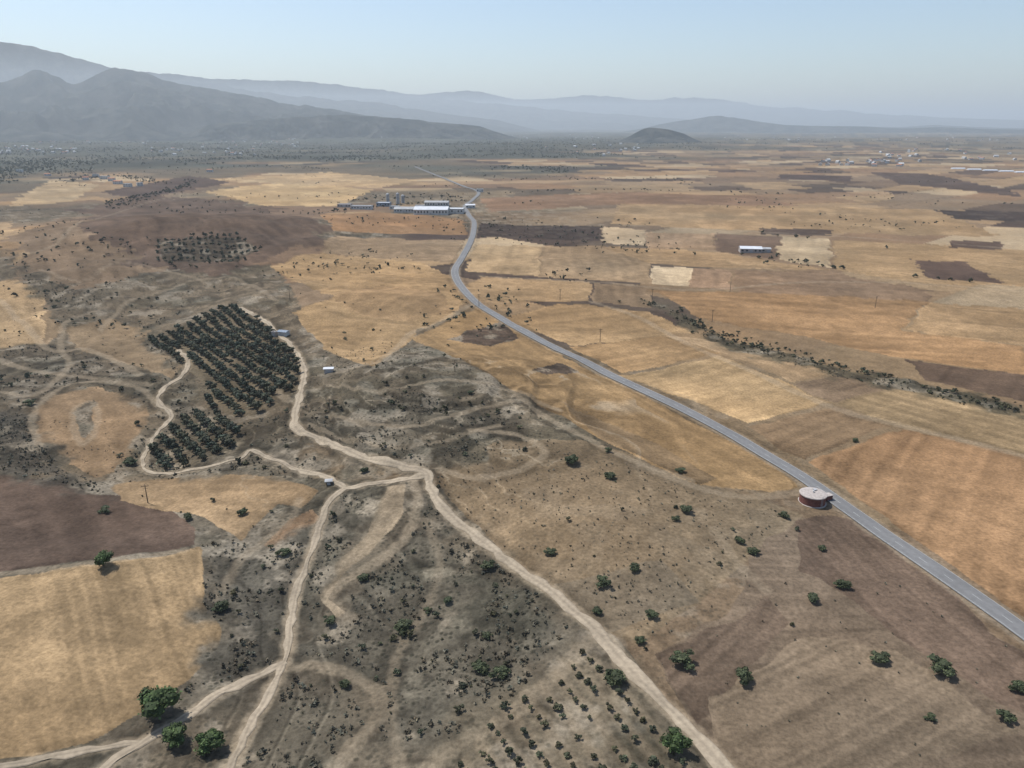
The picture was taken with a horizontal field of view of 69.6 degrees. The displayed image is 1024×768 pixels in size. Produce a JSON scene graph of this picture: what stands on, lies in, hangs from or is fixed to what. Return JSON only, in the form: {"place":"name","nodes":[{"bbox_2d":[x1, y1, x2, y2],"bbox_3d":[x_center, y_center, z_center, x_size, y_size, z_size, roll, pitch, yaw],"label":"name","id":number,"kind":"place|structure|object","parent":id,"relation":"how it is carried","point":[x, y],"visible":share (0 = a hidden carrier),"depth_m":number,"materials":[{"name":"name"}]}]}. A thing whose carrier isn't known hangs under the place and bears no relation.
{"place":"outdoors","nodes":[
{"label":"outdoors","id":0,"kind":"place"},
{"bbox_2d":[0,739,141,767],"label":"dirt road","id":1,"kind":"structure","parent":0,"point":[70,753],"depth_m":143.67,"materials":[{"name":"beige soil"}]},
{"bbox_2d":[0,68,378,141],"bbox_3d":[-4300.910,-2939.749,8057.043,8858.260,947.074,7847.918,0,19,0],"label":"mountain","id":2,"kind":"structure","parent":0,"point":[114,104],"depth_m":7062.07,"materials":[{"name":"grey stone"}]},
{"bbox_2d":[100,661,287,767],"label":"dirt road","id":3,"kind":"structure","parent":0,"point":[112,760],"depth_m":157.63,"materials":[{"name":"beige soil"}]},
{"bbox_2d":[140,349,346,487],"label":"dirt road","id":4,"kind":"structure","parent":0,"point":[161,405],"depth_m":281.41,"materials":[{"name":"beige soil"}]},
{"bbox_2d":[0,42,538,131],"bbox_3d":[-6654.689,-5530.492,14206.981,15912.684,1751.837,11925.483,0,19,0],"label":"mountain range","id":5,"kind":"structure","parent":0,"point":[17,60],"depth_m":14353.39,"materials":[{"name":"grey stone"}]},
{"bbox_2d":[226,472,426,767],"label":"dirt road","id":6,"kind":"structure","parent":0,"point":[251,724],"depth_m":192.08,"materials":[{"name":"beige soil"}]},
{"bbox_2d":[177,115,518,141],"bbox_3d":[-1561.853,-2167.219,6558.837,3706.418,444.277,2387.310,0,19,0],"label":"hill","id":7,"kind":"structure","parent":0,"point":[333,126],"depth_m":6430.87,"materials":[{"name":"grey stone"}]},
{"bbox_2d":[139,71,689,129],"bbox_3d":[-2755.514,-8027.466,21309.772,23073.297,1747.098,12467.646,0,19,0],"label":"mountain range","id":8,"kind":"structure","parent":0,"point":[536,118],"depth_m":21202.24,"materials":[{"name":"grey stone"}]},
{"bbox_2d":[240,307,734,767],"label":"dirt road","id":9,"kind":"structure","parent":0,"point":[711,752],"depth_m":193.82,"materials":[{"name":"beige soil"}]},
{"bbox_2d":[0,129,1023,767],"bbox_3d":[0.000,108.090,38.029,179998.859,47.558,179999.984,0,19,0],"label":"ground","id":10,"kind":"structure","parent":0,"point":[90,649],"depth_m":276.16,"materials":[{"name":"soil"}]},
{"bbox_2d":[21,398,35,404],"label":"bush","id":11,"kind":"object","parent":10,"relation":"on","point":[29,401],"visible":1,"depth_m":329.58,"materials":[{"name":"green plant"}]},
{"bbox_2d":[97,504,109,513],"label":"bush","id":12,"kind":"object","parent":10,"relation":"on","point":[104,509],"visible":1,"depth_m":239.99,"materials":[{"name":"green plant"}]},
{"bbox_2d":[94,549,113,566],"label":"tree","id":13,"kind":"object","parent":10,"relation":"on","point":[102,557],"visible":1,"depth_m":199.85,"materials":[{"name":"green plant"}]},
{"bbox_2d":[99,176,109,178],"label":"farmhouse","id":14,"kind":"object","parent":10,"relation":"on","point":[103,177],"visible":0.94,"depth_m":1654.90,"materials":[{"name":"white metal"}]},
{"bbox_2d":[112,180,122,183],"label":"farmhouse","id":15,"kind":"object","parent":10,"relation":"on","point":[117,181],"visible":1,"depth_m":1515.37,"materials":[{"name":"ceramic"}]},
{"bbox_2d":[123,183,132,186],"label":"farmhouse","id":16,"kind":"object","parent":10,"relation":"on","point":[127,185],"visible":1,"depth_m":1441.83,"materials":[{"name":"white metal"}]},
{"bbox_2d":[121,457,137,463],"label":"bush","id":17,"kind":"object","parent":10,"relation":"on","point":[129,460],"visible":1,"depth_m":280.47,"materials":[{"name":"green plant"}]},
{"bbox_2d":[137,685,182,718],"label":"tree","id":18,"kind":"object","parent":10,"relation":"on","point":[157,701],"visible":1,"depth_m":153.11,"materials":[{"name":"green plant"}]},
{"bbox_2d":[161,721,186,748],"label":"tree","id":19,"kind":"object","parent":10,"relation":"on","point":[173,734],"visible":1,"depth_m":146.86,"materials":[{"name":"green plant"}]},
{"bbox_2d":[183,512,191,519],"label":"bush","id":20,"kind":"object","parent":10,"relation":"on","point":[187,516],"visible":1,"depth_m":233.16,"materials":[{"name":"green plant"}]},
{"bbox_2d":[154,231,261,262],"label":"terrace olive trees","id":21,"kind":"object","parent":10,"relation":"on","point":[208,249],"visible":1,"depth_m":667.71,"materials":[{"name":"green plant"}]},
{"bbox_2d":[193,728,226,755],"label":"tree","id":22,"kind":"object","parent":10,"relation":"on","point":[212,738],"visible":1,"depth_m":146.88,"materials":[{"name":"green plant"}]},
{"bbox_2d":[211,599,230,611],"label":"bush","id":23,"kind":"object","parent":10,"relation":"on","point":[220,606],"visible":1,"depth_m":190.79,"materials":[{"name":"green plant"}]},
{"bbox_2d":[147,303,300,468],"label":"olive grove","id":24,"kind":"object","parent":10,"relation":"on","point":[182,435],"visible":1,"depth_m":368.30,"materials":[{"name":"green plant"}]},
{"bbox_2d":[235,507,247,514],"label":"bush","id":25,"kind":"object","parent":10,"relation":"on","point":[242,511],"visible":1,"depth_m":235.69,"materials":[{"name":"green plant"}]},
{"bbox_2d":[271,330,277,336],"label":"shed","id":26,"kind":"structure","parent":10,"relation":"on","point":[274,333],"depth_m":426.04,"materials":[{"name":"concrete"}]},
{"bbox_2d":[274,548,291,555],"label":"bush","id":27,"kind":"object","parent":10,"relation":"on","point":[284,551],"visible":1,"depth_m":214.53,"materials":[{"name":"green plant"}]},
{"bbox_2d":[277,330,289,336],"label":"shed","id":28,"kind":"structure","parent":10,"relation":"on","point":[284,333],"depth_m":425.36,"materials":[{"name":"grey metal"}]},
{"bbox_2d":[323,367,333,373],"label":"shed","id":29,"kind":"structure","parent":10,"relation":"on","point":[328,369],"depth_m":354.77,"materials":[{"name":"metal"}]},
{"bbox_2d":[325,478,332,484],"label":"shed","id":30,"kind":"structure","parent":10,"relation":"on","point":[328,481],"depth_m":250.42,"materials":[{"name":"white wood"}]},
{"bbox_2d":[323,615,335,623],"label":"bush","id":31,"kind":"object","parent":10,"relation":"on","point":[331,619],"visible":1,"depth_m":188.16,"materials":[{"name":"green plant"}]},
{"bbox_2d":[339,679,349,687],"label":"bush","id":32,"kind":"object","parent":10,"relation":"on","point":[344,683],"visible":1,"depth_m":166.54,"materials":[{"name":"green plant"}]},
{"bbox_2d":[337,203,351,206],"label":"warehouse","id":33,"kind":"structure","parent":10,"relation":"on","point":[344,204],"depth_m":1093.68,"materials":[{"name":"metal"}]},
{"bbox_2d":[351,205,372,209],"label":"warehouse","id":34,"kind":"structure","parent":10,"relation":"on","point":[367,207],"depth_m":1062.84,"materials":[{"name":"grey metal"}]},
{"bbox_2d":[357,573,369,580],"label":"bush","id":35,"kind":"object","parent":10,"relation":"on","point":[362,576],"visible":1,"depth_m":202.35,"materials":[{"name":"green plant"}]},
{"bbox_2d":[359,467,368,471],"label":"bush","id":36,"kind":"object","parent":10,"relation":"on","point":[363,469],"visible":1,"depth_m":256.06,"materials":[{"name":"green plant"}]},
{"bbox_2d":[376,202,390,206],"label":"warehouse","id":37,"kind":"structure","parent":10,"relation":"on","point":[386,204],"depth_m":1104.21,"materials":[{"name":"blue metal"}]},
{"bbox_2d":[396,192,399,203],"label":"silo","id":38,"kind":"object","parent":10,"relation":"on","point":[397,198],"visible":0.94,"depth_m":1132.74,"materials":[{"name":"metal"}]},
{"bbox_2d":[394,618,413,635],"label":"bush","id":39,"kind":"object","parent":10,"relation":"on","point":[402,625],"visible":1,"depth_m":184.87,"materials":[{"name":"green plant"}]},
{"bbox_2d":[394,206,413,212],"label":"warehouse","id":40,"kind":"structure","parent":10,"relation":"on","point":[403,210],"depth_m":1030.05,"materials":[{"name":"grey metal"}]},
{"bbox_2d":[423,606,432,613],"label":"bush","id":41,"kind":"object","parent":10,"relation":"on","point":[427,609],"visible":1,"depth_m":190.63,"materials":[{"name":"green plant"}]},
{"bbox_2d":[413,206,449,214],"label":"warehouse","id":42,"kind":"structure","parent":10,"relation":"on","point":[431,210],"depth_m":992.73,"materials":[{"name":"white metal"}]},
{"bbox_2d":[424,201,449,205],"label":"warehouse","id":43,"kind":"structure","parent":10,"relation":"on","point":[436,203],"depth_m":1105.84,"materials":[{"name":"grey metal"}]},
{"bbox_2d":[443,596,451,603],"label":"bush","id":44,"kind":"object","parent":10,"relation":"on","point":[447,599],"visible":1,"depth_m":192.13,"materials":[{"name":"green plant"}]},
{"bbox_2d":[449,207,464,213],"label":"warehouse","id":45,"kind":"structure","parent":10,"relation":"on","point":[456,210],"depth_m":1005.79,"materials":[{"name":"white metal"}]},
{"bbox_2d":[465,204,474,207],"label":"warehouse","id":46,"kind":"structure","parent":10,"relation":"on","point":[469,205],"depth_m":1074.98,"materials":[{"name":"white metal"}]},
{"bbox_2d":[471,659,489,674],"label":"bush","id":47,"kind":"object","parent":10,"relation":"on","point":[480,665],"visible":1,"depth_m":168.20,"materials":[{"name":"green plant"}]},
{"bbox_2d":[480,559,494,568],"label":"bush","id":48,"kind":"object","parent":10,"relation":"on","point":[489,564],"visible":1,"depth_m":203.10,"materials":[{"name":"green plant"}]},
{"bbox_2d":[482,631,492,638],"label":"bush","id":49,"kind":"object","parent":10,"relation":"on","point":[487,634],"visible":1,"depth_m":178.75,"materials":[{"name":"green plant"}]},
{"bbox_2d":[488,665,510,678],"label":"bush","id":50,"kind":"object","parent":10,"relation":"on","point":[503,671],"visible":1,"depth_m":164.86,"materials":[{"name":"green plant"}]},
{"bbox_2d":[0,209,1005,767],"bbox_3d":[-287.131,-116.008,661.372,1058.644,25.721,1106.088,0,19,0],"label":"scattered bushes","id":51,"kind":"object","parent":10,"relation":"on","point":[394,637],"visible":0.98,"depth_m":232.41,"materials":[{"name":"green plant"}]},
{"bbox_2d":[0,165,1009,380],"bbox_3d":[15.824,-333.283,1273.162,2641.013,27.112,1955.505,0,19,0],"label":"distant bushes","id":52,"kind":"object","parent":10,"relation":"on","point":[26,375],"visible":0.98,"depth_m":679.12,"materials":[{"name":"green plant"}]},
{"bbox_2d":[4,267,1007,755],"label":"dry grass tufts","id":53,"kind":"object","parent":10,"relation":"on","point":[512,499],"visible":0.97,"depth_m":237.16,"materials":[{"name":"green plant"}]},
{"bbox_2d":[0,265,1016,767],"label":"garrigue scrub","id":54,"kind":"object","parent":10,"relation":"on","point":[356,661],"visible":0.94,"depth_m":194.12,"materials":[{"name":"green plant"}]},
{"bbox_2d":[0,137,1020,182],"bbox_3d":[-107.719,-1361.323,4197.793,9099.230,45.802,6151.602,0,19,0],"label":"distant woodland","id":55,"kind":"object","parent":10,"relation":"on","point":[86,162],"visible":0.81,"depth_m":3059.25,"materials":[{"name":"green plant"}]},
{"bbox_2d":[0,164,1021,467],"bbox_3d":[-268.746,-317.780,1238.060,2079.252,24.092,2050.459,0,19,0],"label":"hedgerow trees","id":56,"kind":"object","parent":10,"relation":"on","point":[760,344],"visible":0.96,"depth_m":507.97,"materials":[{"name":"green plant"}]},
{"bbox_2d":[543,547,556,554],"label":"bush","id":57,"kind":"object","parent":10,"relation":"on","point":[551,551],"visible":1,"depth_m":205.63,"materials":[{"name":"green plant"}]},
{"bbox_2d":[563,454,578,463],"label":"bush","id":58,"kind":"object","parent":10,"relation":"on","point":[572,458],"visible":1,"depth_m":251.20,"materials":[{"name":"green plant"}]},
{"bbox_2d":[458,648,685,767],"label":"young orchard","id":59,"kind":"object","parent":10,"relation":"on","point":[557,706],"visible":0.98,"depth_m":146.77,"materials":[{"name":"green plant"}]},
{"bbox_2d":[591,606,602,613],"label":"bush","id":60,"kind":"object","parent":10,"relation":"on","point":[597,609],"visible":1,"depth_m":181.52,"materials":[{"name":"green plant"}]},
{"bbox_2d":[596,575,611,586],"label":"bush","id":61,"kind":"object","parent":10,"relation":"on","point":[603,580],"visible":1,"depth_m":190.77,"materials":[{"name":"green plant"}]},
{"bbox_2d":[604,471,616,478],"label":"bush","id":62,"kind":"object","parent":10,"relation":"on","point":[609,475],"visible":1,"depth_m":242.90,"materials":[{"name":"green plant"}]},
{"bbox_2d":[603,668,627,685],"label":"bush","id":63,"kind":"object","parent":10,"relation":"on","point":[614,676],"visible":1,"depth_m":158.86,"materials":[{"name":"green plant"}]},
{"bbox_2d":[629,562,639,571],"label":"bush","id":64,"kind":"object","parent":10,"relation":"on","point":[635,567],"visible":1,"depth_m":195.38,"materials":[{"name":"green plant"}]},
{"bbox_2d":[634,636,645,643],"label":"bush","id":65,"kind":"object","parent":10,"relation":"on","point":[639,640],"visible":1,"depth_m":171.37,"materials":[{"name":"green plant"}]},
{"bbox_2d":[645,609,658,617],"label":"bush","id":66,"kind":"object","parent":10,"relation":"on","point":[650,613],"visible":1,"depth_m":179.37,"materials":[{"name":"green plant"}]},
{"bbox_2d":[671,515,679,519],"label":"bush","id":67,"kind":"object","parent":10,"relation":"on","point":[675,518],"visible":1,"depth_m":219.60,"materials":[{"name":"green plant"}]},
{"bbox_2d":[659,726,692,753],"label":"tree","id":68,"kind":"object","parent":10,"relation":"on","point":[674,739],"visible":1,"depth_m":140.88,"materials":[{"name":"green plant"}]},
{"bbox_2d":[675,467,685,472],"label":"bush","id":69,"kind":"object","parent":10,"relation":"on","point":[680,469],"visible":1,"depth_m":251.35,"materials":[{"name":"green plant"}]},
{"bbox_2d":[669,649,694,669],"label":"bush","id":70,"kind":"object","parent":10,"relation":"on","point":[678,657],"visible":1,"depth_m":164.22,"materials":[{"name":"green plant"}]},
{"bbox_2d":[679,505,693,511],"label":"bush","id":71,"kind":"object","parent":10,"relation":"on","point":[687,508],"visible":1,"depth_m":224.45,"materials":[{"name":"green plant"}]},
{"bbox_2d":[734,535,745,543],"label":"bush","id":72,"kind":"object","parent":10,"relation":"on","point":[739,539],"visible":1,"depth_m":210.99,"materials":[{"name":"green plant"}]},
{"bbox_2d":[735,666,753,685],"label":"bush","id":73,"kind":"object","parent":10,"relation":"on","point":[744,674],"visible":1,"depth_m":160.00,"materials":[{"name":"green plant"}]},
{"bbox_2d":[738,246,762,252],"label":"farm shed","id":74,"kind":"structure","parent":10,"relation":"on","point":[750,249],"depth_m":702.02,"materials":[{"name":"metal"}]},
{"bbox_2d":[746,547,760,554],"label":"bush","id":75,"kind":"object","parent":10,"relation":"on","point":[753,550],"visible":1,"depth_m":206.18,"materials":[{"name":"green plant"}]},
{"bbox_2d":[762,247,770,252],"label":"farm shed","id":76,"kind":"structure","parent":10,"relation":"on","point":[766,249],"depth_m":701.47,"materials":[{"name":"metal"}]},
{"bbox_2d":[777,511,789,517],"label":"bush","id":77,"kind":"object","parent":10,"relation":"on","point":[783,514],"visible":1,"depth_m":226.44,"materials":[{"name":"green plant"}]},
{"bbox_2d":[807,592,819,602],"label":"bush","id":78,"kind":"object","parent":10,"relation":"on","point":[812,596],"visible":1,"depth_m":186.22,"materials":[{"name":"green plant"}]},
{"bbox_2d":[798,487,833,508],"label":"water tank","id":79,"kind":"object","parent":10,"relation":"on","point":[813,497],"visible":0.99,"depth_m":235.39,"materials":[{"name":"red paint"}]},
{"bbox_2d":[818,545,826,550],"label":"bush","id":80,"kind":"object","parent":10,"relation":"on","point":[822,547],"visible":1,"depth_m":209.80,"materials":[{"name":"green plant"}]},
{"bbox_2d":[833,579,852,588],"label":"bush","id":81,"kind":"object","parent":10,"relation":"on","point":[841,583],"visible":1,"depth_m":191.98,"materials":[{"name":"green plant"}]},
{"bbox_2d":[869,650,890,663],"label":"bush","id":82,"kind":"object","parent":10,"relation":"on","point":[882,657],"visible":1,"depth_m":166.12,"materials":[{"name":"green plant"}]},
{"bbox_2d":[923,712,935,720],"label":"bush","id":83,"kind":"object","parent":10,"relation":"on","point":[930,716],"visible":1,"depth_m":150.62,"materials":[{"name":"green plant"}]},
{"bbox_2d":[927,653,956,676],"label":"bush","id":84,"kind":"object","parent":10,"relation":"on","point":[941,663],"visible":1,"depth_m":162.16,"materials":[{"name":"green plant"}]},
{"bbox_2d":[982,169,997,170],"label":"greenhouse","id":85,"kind":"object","parent":10,"relation":"on","point":[989,170],"visible":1,"depth_m":1955.75,"materials":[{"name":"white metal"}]},
{"bbox_2d":[998,170,1013,171],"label":"greenhouse","id":86,"kind":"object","parent":10,"relation":"on","point":[1006,171],"visible":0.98,"depth_m":1917.03,"materials":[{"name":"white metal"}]},
{"bbox_2d":[996,709,1016,722],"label":"bush","id":87,"kind":"object","parent":10,"relation":"on","point":[1007,715],"visible":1,"depth_m":149.76,"materials":[{"name":"green plant"}]},
{"bbox_2d":[1007,680,1023,692],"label":"bush","id":88,"kind":"object","parent":10,"relation":"on","point":[1018,685],"visible":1,"depth_m":157.37,"materials":[{"name":"green plant"}]},
{"bbox_2d":[0,0,1023,119],"label":"sky","id":89,"kind":"structure","parent":0,"point":[930,58],"materials":[{"name":"blue"}]},
{"bbox_2d":[620,128,701,142],"bbox_3d":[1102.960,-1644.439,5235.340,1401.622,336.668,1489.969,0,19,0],"label":"hill","id":90,"kind":"structure","parent":0,"point":[652,135],"depth_m":5147.69,"materials":[{"name":"grey stone"}]},
{"bbox_2d":[409,90,1023,127],"bbox_3d":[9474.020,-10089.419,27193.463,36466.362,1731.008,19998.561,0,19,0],"label":"mountain range","id":91,"kind":"structure","parent":0,"point":[685,108],"depth_m":28700.47,"materials":[{"name":"grey stone"}]},
{"bbox_2d":[414,166,1023,639],"bbox_3d":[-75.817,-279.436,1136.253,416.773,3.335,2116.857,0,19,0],"label":"asphalt road","id":92,"kind":"structure","parent":0,"point":[988,606],"depth_m":251.58,"materials":[{"name":"asphalt"}]},
{"bbox_2d":[624,116,1023,133],"bbox_3d":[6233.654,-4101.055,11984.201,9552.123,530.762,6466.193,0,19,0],"label":"distant hills","id":93,"kind":"structure","parent":0,"point":[716,124],"depth_m":12561.55,"materials":[{"name":"grey stone"}]},
{"bbox_2d":[863,125,1023,129],"bbox_3d":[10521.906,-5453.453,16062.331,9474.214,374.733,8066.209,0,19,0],"label":"distant hills","id":94,"kind":"structure","parent":0,"point":[950,126],"depth_m":16330.56,"materials":[{"name":"grey stone"}]}
]}

